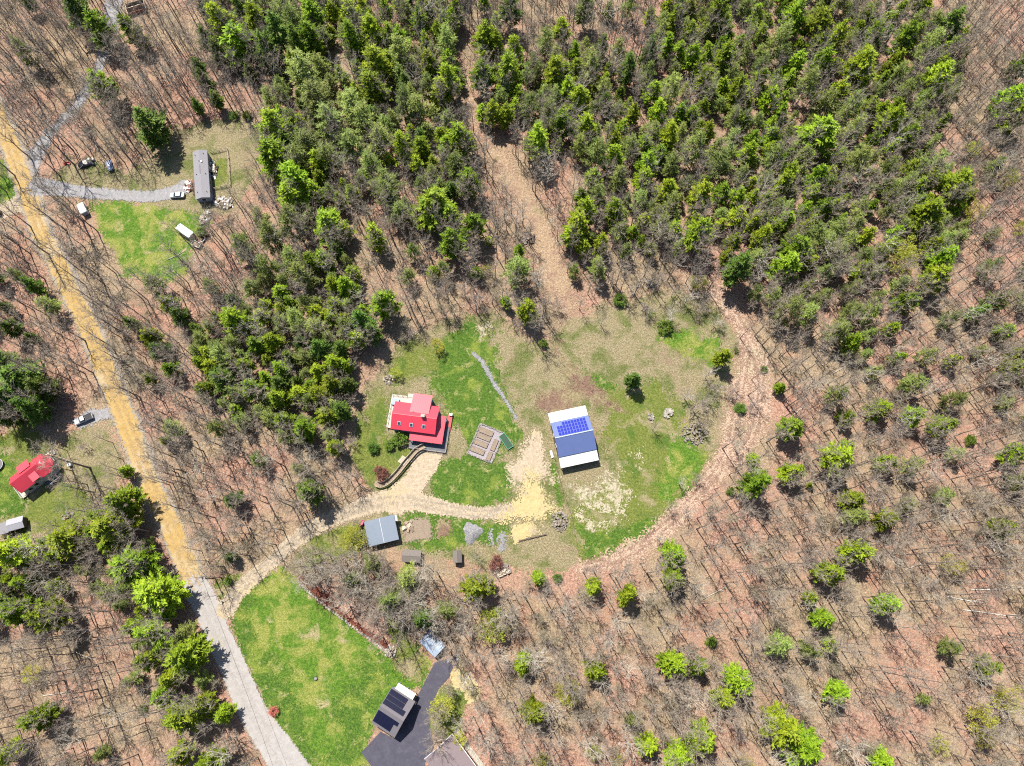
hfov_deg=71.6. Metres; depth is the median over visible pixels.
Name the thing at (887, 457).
pine tree
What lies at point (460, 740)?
budding tree
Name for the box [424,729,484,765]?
ranch house
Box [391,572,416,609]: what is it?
bare tree
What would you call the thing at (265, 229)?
hemlock tree
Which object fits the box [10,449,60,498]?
cottage
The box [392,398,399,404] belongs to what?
hot tub
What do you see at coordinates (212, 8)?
pine tree
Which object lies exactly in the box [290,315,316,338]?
hemlock tree
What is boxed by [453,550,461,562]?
tool shed
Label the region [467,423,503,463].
raised garden
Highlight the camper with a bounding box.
[175,223,195,239]
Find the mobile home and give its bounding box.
[192,150,215,203]
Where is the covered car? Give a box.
[106,160,114,172]
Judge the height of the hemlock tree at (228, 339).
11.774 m
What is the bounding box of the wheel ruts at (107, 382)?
[0,108,201,589]
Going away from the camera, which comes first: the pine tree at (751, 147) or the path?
the path
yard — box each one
[0,419,93,540]
[52,110,261,217]
[61,418,128,502]
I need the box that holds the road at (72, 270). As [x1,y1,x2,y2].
[0,96,309,765]
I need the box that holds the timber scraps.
[402,520,413,532]
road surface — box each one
[0,104,202,585]
[183,575,310,765]
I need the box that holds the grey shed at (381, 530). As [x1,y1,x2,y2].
[364,515,398,546]
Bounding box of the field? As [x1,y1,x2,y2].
[270,288,741,578]
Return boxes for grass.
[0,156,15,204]
[0,448,31,518]
[211,572,244,601]
[212,157,230,188]
[298,522,367,572]
[351,387,415,487]
[384,334,442,386]
[384,609,468,738]
[397,510,511,554]
[424,317,523,464]
[427,453,521,507]
[549,460,563,514]
[566,366,712,564]
[572,515,657,561]
[582,368,616,392]
[653,325,722,372]
[654,417,716,512]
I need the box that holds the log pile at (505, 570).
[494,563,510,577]
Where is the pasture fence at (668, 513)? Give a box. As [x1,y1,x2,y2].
[581,459,717,558]
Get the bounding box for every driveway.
[216,450,520,619]
[361,659,452,765]
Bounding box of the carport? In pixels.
[0,516,27,534]
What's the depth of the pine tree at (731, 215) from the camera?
221.34 m
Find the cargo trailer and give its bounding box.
[77,202,88,215]
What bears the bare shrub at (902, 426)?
on the ground at (84, 392)
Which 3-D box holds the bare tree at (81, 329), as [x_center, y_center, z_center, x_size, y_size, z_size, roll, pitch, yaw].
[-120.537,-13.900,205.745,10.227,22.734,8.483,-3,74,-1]
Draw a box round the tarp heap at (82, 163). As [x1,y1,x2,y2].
[78,158,94,168]
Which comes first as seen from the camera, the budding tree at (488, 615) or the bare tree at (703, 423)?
the budding tree at (488, 615)
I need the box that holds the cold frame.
[499,433,513,449]
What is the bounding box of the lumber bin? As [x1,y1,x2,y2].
[125,0,147,16]
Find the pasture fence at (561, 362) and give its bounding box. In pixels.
[548,297,621,407]
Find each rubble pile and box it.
[383,375,395,384]
[447,652,461,665]
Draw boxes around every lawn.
[87,200,212,283]
[234,564,432,765]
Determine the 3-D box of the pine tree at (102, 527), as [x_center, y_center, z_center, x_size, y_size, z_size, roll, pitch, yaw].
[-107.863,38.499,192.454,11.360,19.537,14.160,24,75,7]
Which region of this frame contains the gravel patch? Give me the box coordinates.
[487,528,507,552]
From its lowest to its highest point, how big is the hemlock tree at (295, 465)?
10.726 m
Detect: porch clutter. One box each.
[183,180,194,192]
[210,160,218,179]
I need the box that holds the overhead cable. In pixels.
[202,579,272,764]
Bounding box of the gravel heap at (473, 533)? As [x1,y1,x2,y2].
[463,522,482,544]
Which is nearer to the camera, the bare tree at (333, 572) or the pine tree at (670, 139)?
the bare tree at (333, 572)
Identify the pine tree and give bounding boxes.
[0,532,44,574]
[0,570,19,592]
[0,589,18,604]
[0,591,43,628]
[0,734,26,765]
[8,571,44,592]
[13,700,64,734]
[22,593,72,635]
[44,517,91,560]
[83,524,100,542]
[87,506,144,548]
[102,483,148,520]
[106,543,162,585]
[120,614,146,638]
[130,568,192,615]
[131,618,170,646]
[132,646,162,672]
[138,326,164,349]
[149,685,176,709]
[151,605,177,624]
[151,633,175,655]
[156,294,180,313]
[156,668,187,687]
[160,695,204,734]
[161,632,213,679]
[166,738,196,765]
[180,688,220,727]
[193,379,216,404]
[193,742,233,765]
[198,342,212,359]
[200,357,224,378]
[203,1,236,38]
[213,702,237,724]
[216,306,257,339]
[217,19,259,68]
[236,358,257,377]
[240,377,269,401]
[241,0,268,32]
[244,334,266,356]
[252,308,272,326]
[255,134,290,184]
[261,332,288,356]
[266,388,294,411]
[271,283,292,305]
[272,360,291,375]
[272,410,296,430]
[275,179,310,214]
[277,159,317,204]
[284,48,293,73]
[290,384,307,403]
[290,416,316,445]
[295,18,327,59]
[299,0,327,33]
[301,249,323,276]
[304,178,326,204]
[304,303,328,321]
[306,147,330,179]
[306,383,333,406]
[310,362,328,382]
[311,168,331,189]
[313,206,348,248]
[314,247,336,273]
[314,406,340,426]
[320,372,340,396]
[321,353,346,376]
[324,0,340,24]
[324,274,344,298]
[324,439,344,457]
[326,297,346,314]
[335,275,361,299]
[338,18,365,62]
[339,0,362,30]
[347,329,370,350]
[350,80,361,100]
[353,171,368,192]
[356,70,393,110]
[357,43,395,83]
[359,10,389,50]
[362,39,375,59]
[363,221,388,253]
[368,288,404,320]
[377,20,394,49]
[378,0,395,21]
[383,48,394,64]
[389,22,412,48]
[390,129,413,165]
[392,0,404,13]
[407,4,430,39]
[407,153,428,178]
[408,182,452,233]
[408,204,421,226]
[411,135,432,167]
[418,29,430,51]
[418,47,439,82]
[424,153,443,174]
[428,74,455,109]
[429,18,441,43]
[435,61,464,97]
[435,227,468,260]
[436,133,454,152]
[439,47,460,66]
[439,200,464,232]
[441,120,478,158]
[443,7,459,33]
[447,0,464,24]
[455,166,486,200]
[456,572,496,601]
[458,212,488,242]
[467,57,495,93]
[470,19,496,53]
[481,98,500,127]
[484,28,506,62]
[489,63,499,86]
[492,48,523,99]
[496,100,516,130]
[506,33,525,61]
[510,83,524,106]
[512,650,533,678]
[515,297,541,325]
[516,693,549,725]
[522,121,551,162]
[540,54,566,93]
[547,108,575,138]
[551,15,573,44]
[558,74,575,103]
[559,225,579,247]
[562,84,590,119]
[562,207,591,248]
[565,39,582,62]
[569,56,582,78]
[569,195,597,224]
[570,111,596,140]
[574,237,593,259]
[582,660,606,681]
[583,167,603,188]
[593,231,608,256]
[595,33,608,58]
[600,143,624,171]
[601,196,625,227]
[605,129,620,147]
[614,582,638,607]
[615,117,629,139]
[624,102,641,125]
[629,164,654,193]
[631,133,653,160]
[634,149,657,179]
[634,730,659,756]
[640,80,662,105]
[647,96,668,126]
[650,143,667,171]
[652,178,679,204]
[654,649,689,678]
[656,118,678,152]
[657,538,685,570]
[660,0,672,16]
[660,31,675,59]
[660,566,685,591]
[662,735,688,765]
[664,2,687,33]
[664,218,682,244]
[667,39,685,64]
[668,101,687,123]
[669,0,685,16]
[674,216,714,253]
[678,40,700,72]
[678,739,695,765]
[679,18,698,49]
[681,105,700,126]
[683,0,697,20]
[684,716,716,757]
[685,178,713,215]
[688,53,707,80]
[692,63,713,96]
[695,22,713,46]
[695,119,716,146]
[697,0,731,34]
[698,40,713,64]
[707,685,735,708]
[708,38,736,77]
[710,18,734,42]
[710,180,730,206]
[710,348,733,366]
[712,34,727,53]
[714,75,729,98]
[716,11,731,35]
[720,661,754,698]
[721,71,748,114]
[722,232,742,252]
[724,0,740,4]
[727,204,746,228]
[728,184,746,208]
[734,140,759,166]
[734,466,772,498]
[735,107,753,131]
[739,86,755,111]
[739,209,760,234]
[740,129,759,147]
[744,2,764,23]
[745,187,761,207]
[747,66,770,94]
[748,222,774,253]
[753,23,768,47]
[754,190,772,212]
[754,210,770,229]
[755,243,771,258]
[756,84,779,115]
[758,13,774,36]
[759,126,780,147]
[759,700,800,750]
[760,114,776,135]
[762,250,802,283]
[767,220,783,243]
[770,169,795,197]
[770,210,795,233]
[771,100,789,125]
[774,461,807,485]
[775,233,814,271]
[775,415,803,441]
[777,160,798,182]
[778,0,807,36]
[778,721,824,765]
[781,48,806,78]
[790,218,811,235]
[794,112,839,157]
[799,4,835,46]
[801,163,829,188]
[802,182,820,203]
[804,45,836,77]
[805,31,826,57]
[807,606,835,629]
[809,197,835,221]
[809,558,846,587]
[816,0,832,6]
[817,440,854,476]
[821,164,838,187]
[821,197,842,218]
[821,677,850,704]
[823,18,849,55]
[824,78,849,104]
[824,146,848,168]
[825,56,840,78]
[831,537,876,565]
[834,489,867,509]
[840,43,879,95]
[840,331,863,355]
[846,19,865,42]
[847,74,871,97]
[847,259,875,282]
[849,1,874,28]
[853,225,876,245]
[857,95,878,120]
[860,18,885,46]
[861,398,893,423]
[867,744,894,765]
[868,592,902,615]
[870,506,900,533]
[871,102,907,139]
[871,454,897,471]
[872,99,891,123]
[874,236,900,257]
[883,47,906,72]
[884,18,919,59]
[886,290,920,315]
[888,120,923,155]
[894,157,919,183]
[897,195,949,237]
[900,405,926,427]
[902,176,928,199]
[906,191,929,210]
[911,21,926,47]
[912,0,933,19]
[915,59,956,104]
[915,263,952,294]
[917,168,941,193]
[917,235,944,256]
[922,414,959,439]
[923,244,960,269]
[925,52,950,73]
[927,5,967,44]
[934,34,961,57]
[934,166,975,207]
[946,25,970,49]
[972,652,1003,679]
[982,156,1007,178]
[985,82,1023,121]
[985,515,1018,541]
[991,357,1023,384]
[993,97,1023,134]
[994,440,1023,467]
[1002,344,1023,361]
[1005,54,1023,79]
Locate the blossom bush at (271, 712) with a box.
[268,706,278,716]
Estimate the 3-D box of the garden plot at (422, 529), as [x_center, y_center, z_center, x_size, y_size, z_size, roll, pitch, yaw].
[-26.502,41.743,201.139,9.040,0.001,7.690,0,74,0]
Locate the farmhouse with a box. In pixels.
[386,393,452,452]
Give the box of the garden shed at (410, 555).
[402,549,420,562]
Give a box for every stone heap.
[551,510,568,531]
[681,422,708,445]
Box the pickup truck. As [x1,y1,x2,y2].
[74,412,93,424]
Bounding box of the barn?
[548,406,598,468]
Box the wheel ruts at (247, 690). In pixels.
[190,583,293,765]
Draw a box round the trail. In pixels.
[458,62,591,322]
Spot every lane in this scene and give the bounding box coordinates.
[0,194,43,221]
[26,177,188,202]
[28,0,123,174]
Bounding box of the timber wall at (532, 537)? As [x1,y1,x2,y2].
[519,534,545,540]
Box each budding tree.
[19,663,43,683]
[336,523,366,551]
[389,367,401,377]
[426,693,454,722]
[430,337,445,352]
[452,730,466,749]
[472,604,509,645]
[531,750,549,765]
[552,676,578,708]
[584,744,603,760]
[610,754,623,765]
[689,275,709,289]
[739,755,754,765]
[886,245,924,274]
[892,232,917,258]
[927,734,951,758]
[938,553,969,574]
[963,197,988,221]
[964,702,1001,740]
[965,141,984,155]
[975,731,996,749]
[989,683,1023,717]
[993,164,1020,192]
[1012,219,1023,236]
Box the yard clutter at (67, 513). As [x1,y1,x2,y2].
[61,510,73,520]
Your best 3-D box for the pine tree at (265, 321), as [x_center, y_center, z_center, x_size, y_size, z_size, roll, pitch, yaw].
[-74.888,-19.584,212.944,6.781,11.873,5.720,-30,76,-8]
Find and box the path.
[471,351,517,420]
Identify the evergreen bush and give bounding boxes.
[137,703,147,714]
[195,227,206,237]
[222,577,231,585]
[228,110,237,119]
[242,110,251,119]
[368,442,380,453]
[383,439,394,450]
[390,430,408,447]
[537,338,548,348]
[552,574,562,581]
[613,292,627,306]
[656,319,673,333]
[704,635,717,647]
[726,487,734,495]
[732,402,746,413]
[963,434,977,446]
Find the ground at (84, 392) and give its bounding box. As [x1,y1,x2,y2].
[0,0,1023,765]
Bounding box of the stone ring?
[385,644,396,657]
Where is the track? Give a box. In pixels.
[572,261,773,577]
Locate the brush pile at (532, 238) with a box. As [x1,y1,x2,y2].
[520,231,534,244]
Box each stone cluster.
[644,279,658,287]
[647,412,653,422]
[663,408,673,418]
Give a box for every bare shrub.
[0,162,8,179]
[9,79,25,96]
[32,549,49,569]
[36,57,52,72]
[63,58,81,75]
[63,750,88,765]
[70,102,86,123]
[95,564,107,582]
[101,132,115,146]
[101,337,118,351]
[102,306,120,324]
[104,142,116,158]
[116,142,132,154]
[137,644,151,653]
[151,413,168,425]
[156,562,175,576]
[157,436,178,451]
[168,105,189,119]
[174,254,193,271]
[190,46,205,60]
[190,525,208,542]
[195,81,208,98]
[199,207,218,222]
[205,556,220,576]
[206,60,219,75]
[212,542,235,558]
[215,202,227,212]
[233,540,248,553]
[264,179,277,196]
[323,491,337,500]
[362,204,376,218]
[376,216,394,229]
[399,316,409,332]
[404,326,418,342]
[426,269,436,287]
[430,302,450,313]
[440,683,459,697]
[446,301,459,315]
[451,280,471,297]
[454,655,468,673]
[458,103,465,116]
[463,265,481,279]
[467,243,486,256]
[469,291,487,304]
[473,694,491,714]
[475,0,488,14]
[483,260,496,279]
[498,604,515,618]
[498,658,515,680]
[511,315,526,327]
[523,8,533,29]
[533,3,549,15]
[533,610,544,628]
[533,629,552,643]
[535,630,556,652]
[544,0,558,13]
[544,629,565,645]
[550,296,568,311]
[552,650,577,668]
[554,198,564,218]
[563,259,578,270]
[572,708,592,725]
[573,590,594,602]
[588,697,607,710]
[591,647,608,664]
[597,623,617,647]
[638,298,660,316]
[639,691,656,709]
[642,665,662,689]
[658,731,673,748]
[661,692,676,706]
[667,705,682,724]
[672,690,693,713]
[682,643,699,657]
[692,471,705,483]
[697,394,710,410]
[701,379,726,395]
[723,383,738,399]
[723,513,737,521]
[733,723,751,744]
[744,393,761,413]
[747,582,767,601]
[753,559,768,574]
[758,579,775,600]
[772,617,791,633]
[777,671,797,688]
[778,273,794,290]
[783,684,800,705]
[802,541,817,561]
[802,553,828,567]
[817,511,828,525]
[824,660,846,674]
[830,745,853,764]
[840,574,860,595]
[841,292,856,305]
[844,352,866,364]
[855,739,880,755]
[859,741,874,754]
[862,419,881,434]
[872,385,890,400]
[872,547,889,562]
[881,342,896,359]
[885,311,908,323]
[885,418,907,439]
[890,398,904,411]
[892,418,911,431]
[902,518,923,531]
[916,424,931,439]
[941,135,959,148]
[950,402,968,410]
[953,105,970,118]
[955,146,965,158]
[955,452,975,459]
[961,112,974,130]
[966,488,989,500]
[975,523,991,536]
[978,494,995,511]
[980,370,999,385]
[981,353,998,366]
[982,221,1006,230]
[989,192,1006,210]
[990,137,1008,153]
[991,242,1014,259]
[993,750,1021,765]
[997,331,1015,343]
[998,382,1019,399]
[1003,544,1022,556]
[1007,385,1023,403]
[1008,409,1023,421]
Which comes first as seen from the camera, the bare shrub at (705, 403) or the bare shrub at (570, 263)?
the bare shrub at (705, 403)
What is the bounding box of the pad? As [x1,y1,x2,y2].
[66,406,112,429]
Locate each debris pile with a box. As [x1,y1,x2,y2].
[199,209,210,224]
[213,195,233,208]
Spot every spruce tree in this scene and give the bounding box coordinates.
[0,273,7,282]
[0,301,17,317]
[0,317,24,340]
[0,349,35,369]
[0,359,47,397]
[0,383,32,414]
[0,403,25,427]
[9,394,53,427]
[18,275,48,297]
[19,0,38,12]
[22,372,61,406]
[23,332,42,345]
[61,0,100,33]
[121,315,142,333]
[132,105,173,152]
[149,342,171,360]
[168,306,192,326]
[188,323,205,333]
[189,56,209,80]
[190,97,205,115]
[195,23,213,52]
[196,66,214,90]
[197,0,205,15]
[202,0,221,19]
[207,35,227,66]
[208,364,238,397]
[209,88,224,110]
[210,34,226,51]
[223,490,243,509]
[224,293,243,309]
[225,551,239,562]
[230,0,246,22]
[244,62,256,81]
[253,27,283,71]
[263,9,291,53]
[270,373,292,391]
[276,65,287,83]
[276,129,294,152]
[281,350,297,365]
[285,20,307,58]
[286,122,294,137]
[290,375,304,385]
[292,335,309,355]
[293,89,305,113]
[294,477,325,509]
[309,339,334,362]
[329,241,345,261]
[332,400,352,421]
[333,339,352,358]
[336,376,358,395]
[348,309,377,331]
[361,321,383,346]
[366,104,383,124]
[396,69,415,91]
[409,605,439,630]
[414,127,427,143]
[438,147,450,164]
[445,180,458,199]
[497,0,524,27]
[574,0,596,28]
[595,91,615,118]
[616,49,637,88]
[623,372,642,389]
[637,33,658,68]
[719,250,752,288]
[830,256,851,277]
[963,303,990,323]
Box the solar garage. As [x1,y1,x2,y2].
[371,682,416,737]
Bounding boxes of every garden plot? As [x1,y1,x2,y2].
[402,517,433,543]
[434,517,453,539]
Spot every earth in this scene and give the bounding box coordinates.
[297,574,394,654]
[476,320,493,341]
[504,429,561,491]
[532,337,634,417]
[568,446,644,533]
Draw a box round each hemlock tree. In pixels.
[33,294,62,316]
[96,584,118,606]
[113,580,136,595]
[120,669,143,688]
[141,272,167,298]
[161,418,183,437]
[173,619,197,642]
[188,343,202,356]
[190,328,209,346]
[193,667,214,689]
[202,276,219,293]
[205,418,231,440]
[206,338,227,348]
[207,342,238,369]
[208,310,223,327]
[220,331,245,354]
[222,383,249,404]
[228,229,255,263]
[231,409,252,432]
[240,303,254,316]
[241,277,263,298]
[249,449,266,472]
[250,205,270,228]
[250,401,274,419]
[251,253,282,279]
[254,0,271,15]
[255,217,287,255]
[255,272,272,290]
[258,83,280,110]
[259,408,277,431]
[266,0,300,24]
[271,81,292,106]
[271,313,290,335]
[272,74,291,93]
[274,271,294,288]
[276,202,312,242]
[277,427,294,443]
[280,3,303,39]
[280,243,303,275]
[282,107,296,126]
[283,141,310,174]
[284,47,323,93]
[285,304,303,331]
[287,259,321,292]
[290,125,322,164]
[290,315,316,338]
[290,461,309,475]
[292,347,316,367]
[295,294,315,312]
[295,413,312,423]
[297,75,338,125]
[300,392,314,411]
[303,314,330,340]
[308,51,331,79]
[309,100,351,142]
[311,141,347,178]
[312,74,322,84]
[315,24,333,49]
[318,328,334,344]
[320,181,334,201]
[324,72,339,96]
[325,204,340,211]
[332,0,343,13]
[334,22,345,45]
[334,127,369,163]
[335,314,355,340]
[336,90,343,110]
[337,70,352,89]
[337,85,369,129]
[340,297,357,312]
[340,567,363,587]
[346,99,377,143]
[356,67,364,88]
[357,147,383,180]
[362,551,384,577]
[365,119,394,159]
[367,164,407,199]
[373,584,408,613]
[375,113,396,135]
[375,178,399,212]
[385,107,401,128]
[386,29,417,74]
[387,199,412,226]
[390,60,411,85]
[394,81,418,122]
[395,559,418,594]
[398,0,413,25]
[398,267,417,286]
[401,195,411,212]
[402,153,412,171]
[403,242,422,262]
[405,89,430,126]
[406,81,417,101]
[408,43,424,63]
[411,175,429,196]
[418,71,433,100]
[420,121,436,141]
[424,163,443,184]
[426,102,441,123]
[427,40,437,58]
[433,0,446,13]
[433,259,450,278]
[434,22,457,56]
[434,177,448,192]
[436,597,460,619]
[437,6,446,23]
[440,109,456,129]
[442,148,464,181]
[493,87,510,110]
[500,253,532,288]
[517,87,541,124]
[520,64,532,86]
[521,52,545,76]
[528,59,543,86]
[529,119,547,131]
[533,89,548,112]
[534,23,555,56]
[537,81,551,102]
[537,98,557,123]
[542,118,559,142]
[547,43,564,62]
[549,83,562,108]
[570,131,587,160]
[579,45,599,85]
[580,136,609,171]
[582,109,596,121]
[584,182,605,214]
[585,254,606,280]
[592,77,613,100]
[593,121,603,143]
[595,51,602,73]
[607,35,626,63]
[607,162,630,193]
[607,218,629,243]
[609,99,625,119]
[616,241,634,258]
[619,0,639,20]
[620,132,637,160]
[627,186,648,212]
[634,72,648,95]
[639,59,655,84]
[641,118,660,146]
[647,203,665,226]
[650,211,671,240]
[652,8,669,26]
[653,17,669,41]
[658,190,679,215]
[659,71,682,110]
[659,149,681,178]
[669,237,686,256]
[676,17,689,40]
[676,121,688,143]
[676,129,708,167]
[679,174,692,192]
[694,5,707,30]
[695,0,705,10]
[698,146,734,179]
[703,80,719,105]
[710,95,728,116]
[710,207,730,222]
[711,137,724,155]
[718,61,740,84]
[720,140,737,161]
[722,104,742,129]
[724,125,740,144]
[729,162,749,184]
[735,0,753,18]
[736,39,753,68]
[745,22,761,47]
[745,283,764,302]
[746,111,765,133]
[747,248,768,269]
[748,52,770,79]
[750,0,767,10]
[750,44,763,62]
[754,167,776,189]
[760,139,786,170]
[761,19,793,60]
[762,285,782,306]
[762,628,794,657]
[766,73,782,93]
[769,196,787,218]
[770,293,804,329]
[772,124,796,148]
[773,17,794,45]
[777,53,791,70]
[778,229,795,245]
[781,198,794,210]
[783,184,797,200]
[789,65,821,105]
[791,145,814,165]
[792,131,807,152]
[792,300,819,329]
[795,162,809,178]
[797,638,823,659]
[799,114,818,126]
[801,291,820,307]
[802,219,829,247]
[803,237,817,257]
[804,86,841,118]
[810,263,835,282]
[813,40,831,60]
[816,231,837,256]
[818,174,837,196]
[819,317,854,347]
[822,216,847,243]
[822,241,849,262]
[822,382,849,407]
[830,0,846,14]
[831,104,853,131]
[833,113,868,148]
[835,89,866,120]
[835,230,859,259]
[837,279,865,300]
[837,505,870,527]
[838,299,863,324]
[839,1,853,21]
[839,28,859,55]
[839,143,874,179]
[843,211,866,232]
[846,0,866,12]
[848,141,867,159]
[849,112,868,137]
[849,194,869,215]
[853,245,873,263]
[857,300,883,328]
[862,82,880,100]
[862,363,885,380]
[864,241,890,263]
[866,147,882,165]
[868,289,888,305]
[869,262,886,280]
[870,155,897,184]
[876,79,891,98]
[876,177,896,194]
[876,202,896,220]
[881,185,905,204]
[884,0,899,9]
[884,154,901,174]
[886,60,912,87]
[887,274,911,292]
[889,77,916,105]
[893,171,920,193]
[896,371,929,396]
[897,64,915,79]
[897,72,922,92]
[899,455,924,478]
[906,0,924,14]
[908,8,925,25]
[908,25,945,67]
[908,99,929,120]
[909,86,933,110]
[910,345,940,368]
[911,108,935,138]
[915,147,952,182]
[917,150,936,166]
[921,8,944,37]
[921,35,944,54]
[921,221,944,240]
[923,132,942,149]
[931,483,956,506]
[934,213,952,232]
[936,390,970,411]
[936,635,963,657]
[937,309,962,330]
[938,162,954,180]
[938,227,957,249]
[939,82,961,107]
[940,67,955,90]
[945,445,965,462]
[948,217,971,232]
[948,228,970,245]
[953,43,971,63]
[956,164,975,174]
[974,289,1015,315]
[976,255,1005,279]
[1003,472,1023,493]
[1013,291,1023,310]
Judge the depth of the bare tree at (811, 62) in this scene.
225.34 m
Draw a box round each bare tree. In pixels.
[0,1,32,38]
[0,1,37,48]
[0,9,69,79]
[0,41,41,82]
[0,47,21,68]
[0,49,37,100]
[0,71,38,118]
[0,91,38,134]
[0,93,31,132]
[0,104,48,154]
[0,114,31,159]
[0,193,30,226]
[0,206,49,254]
[0,225,30,253]
[0,235,27,262]
[0,245,44,279]
[0,259,41,294]
[0,289,48,316]
[0,308,26,331]
[0,400,43,424]
[0,711,27,720]
[0,734,57,765]
[1,86,55,131]
[1,663,57,690]
[2,529,53,558]
[5,352,54,380]
[6,100,74,165]
[8,186,65,230]
[11,0,61,46]
[11,158,83,221]
[12,626,72,648]
[14,6,56,51]
[15,339,63,364]
[18,133,59,175]
[20,60,61,101]
[21,438,90,470]
[27,233,85,273]
[30,106,73,150]
[34,248,84,284]
[35,107,75,149]
[36,0,74,42]
[36,311,85,340]
[38,624,80,650]
[39,235,101,278]
[46,4,86,54]
[47,103,89,149]
[50,195,97,231]
[50,348,93,372]
[50,684,98,712]
[52,95,87,131]
[54,103,108,155]
[60,36,87,67]
[63,313,110,345]
[70,63,109,104]
[72,15,110,65]
[72,296,122,332]
[75,73,120,122]
[80,71,114,111]
[86,334,132,367]
[87,64,126,109]
[89,31,133,79]
[90,89,130,140]
[93,104,140,154]
[99,366,139,399]
[102,288,148,320]
[107,1,125,15]
[110,105,144,147]
[115,8,159,63]
[128,4,164,53]
[128,30,157,70]
[128,69,159,100]
[130,60,164,104]
[134,50,165,89]
[135,610,169,644]
[136,0,176,47]
[136,456,184,480]
[137,16,170,67]
[142,433,176,460]
[148,266,182,298]
[149,234,189,267]
[151,368,183,400]
[155,44,186,90]
[157,20,188,63]
[165,0,180,25]
[169,48,200,96]
[180,515,218,553]
[182,0,207,28]
[185,0,211,26]
[194,30,226,80]
[197,51,228,94]
[200,69,231,107]
[207,432,243,456]
[208,727,239,754]
[210,506,252,534]
[214,5,243,54]
[217,43,248,93]
[237,74,262,113]
[240,31,263,71]
[241,23,264,67]
[241,118,272,165]
[261,77,283,106]
[271,111,300,146]
[277,139,297,162]
[281,0,297,31]
[284,558,305,578]
[285,444,314,474]
[291,544,316,567]
[292,566,319,592]
[293,557,324,578]
[295,106,314,133]
[297,560,330,589]
[298,541,325,568]
[306,542,333,566]
[313,557,346,586]
[318,594,354,620]
[319,560,351,582]
[326,544,352,567]
[330,571,358,603]
[331,543,364,570]
[332,458,364,489]
[332,581,361,610]
[335,546,361,580]
[336,558,366,594]
[338,7,364,53]
[339,52,358,79]
[349,579,389,600]
[353,590,381,621]
[354,572,380,602]
[354,604,380,630]
[361,0,380,38]
[366,591,392,619]
[367,558,394,587]
[368,543,388,570]
[368,572,406,616]
[371,605,411,628]
[377,569,403,594]
[377,586,415,620]
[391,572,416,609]
[395,590,429,619]
[395,606,419,631]
[405,569,431,592]
[406,622,428,645]
[409,0,425,28]
[410,568,435,603]
[417,608,445,640]
[418,731,453,759]
[421,0,435,24]
[429,0,448,30]
[429,625,459,649]
[439,586,463,614]
[454,610,474,643]
[469,548,483,562]
[470,0,481,22]
[476,731,501,759]
[485,603,524,629]
[500,0,517,30]
[505,40,521,64]
[515,639,554,670]
[538,646,581,695]
[558,595,580,626]
[585,1,604,42]
[593,39,613,73]
[594,92,610,130]
[597,313,609,327]
[604,0,621,39]
[609,272,620,286]
[612,0,625,26]
[629,278,639,293]
[635,23,650,60]
[638,16,654,58]
[649,269,665,283]
[651,420,661,431]
[655,530,665,541]
[664,299,681,321]
[664,499,681,513]
[668,281,684,296]
[678,475,686,487]
[679,281,702,304]
[680,30,703,72]
[681,388,693,401]
[681,499,699,520]
[685,276,700,289]
[686,103,706,144]
[687,392,711,414]
[692,297,707,313]
[696,416,707,429]
[702,366,718,377]
[703,6,722,46]
[704,290,721,304]
[704,388,720,405]
[710,314,721,326]
[710,696,743,725]
[726,44,742,78]
[727,122,747,152]
[730,414,744,427]
[734,438,743,452]
[741,75,763,106]
[761,68,790,111]
[767,284,804,317]
[772,129,799,164]
[793,47,822,95]
[797,121,827,162]
[803,62,837,111]
[814,25,841,61]
[814,240,855,284]
[824,191,857,222]
[826,117,866,164]
[834,731,873,765]
[842,0,865,20]
[849,167,889,208]
[850,23,873,58]
[854,2,887,46]
[868,253,893,275]
[871,0,900,28]
[875,20,900,56]
[878,77,903,100]
[880,116,914,157]
[884,0,921,44]
[894,97,927,137]
[899,41,946,95]
[901,126,932,164]
[914,105,949,142]
[920,151,953,188]
[926,73,968,114]
[936,110,969,146]
[937,97,980,140]
[948,289,997,325]
[949,46,983,86]
[950,9,991,58]
[950,314,990,342]
[952,32,980,59]
[955,84,1004,127]
[956,21,993,57]
[957,257,1006,294]
[958,71,1002,117]
[958,202,1001,235]
[959,646,1008,683]
[961,1,991,27]
[961,7,1000,47]
[966,363,1020,392]
[966,718,1021,747]
[967,454,1019,482]
[968,25,993,53]
[973,259,1023,293]
[976,230,1023,267]
[977,94,1021,142]
[981,122,1023,161]
[982,516,1023,537]
[984,274,1022,304]
[987,110,1023,149]
[987,231,1023,266]
[989,272,1023,295]
[992,187,1023,219]
[992,297,1023,321]
[993,0,1023,27]
[994,12,1023,58]
[995,147,1023,181]
[1000,48,1023,76]
[1003,4,1023,34]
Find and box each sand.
[450,665,481,705]
[494,466,562,526]
[510,521,541,544]
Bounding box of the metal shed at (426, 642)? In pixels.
[419,630,445,656]
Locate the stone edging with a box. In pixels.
[298,584,387,653]
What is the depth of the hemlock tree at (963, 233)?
218.18 m
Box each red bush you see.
[373,464,389,481]
[487,553,502,570]
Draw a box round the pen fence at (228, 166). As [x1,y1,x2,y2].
[210,148,230,188]
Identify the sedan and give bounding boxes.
[170,192,184,198]
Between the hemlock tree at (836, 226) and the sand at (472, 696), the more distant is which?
the hemlock tree at (836, 226)
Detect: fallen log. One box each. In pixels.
[946,596,982,603]
[963,609,1017,617]
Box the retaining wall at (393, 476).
[374,443,425,487]
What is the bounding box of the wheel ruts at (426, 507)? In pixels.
[220,494,513,610]

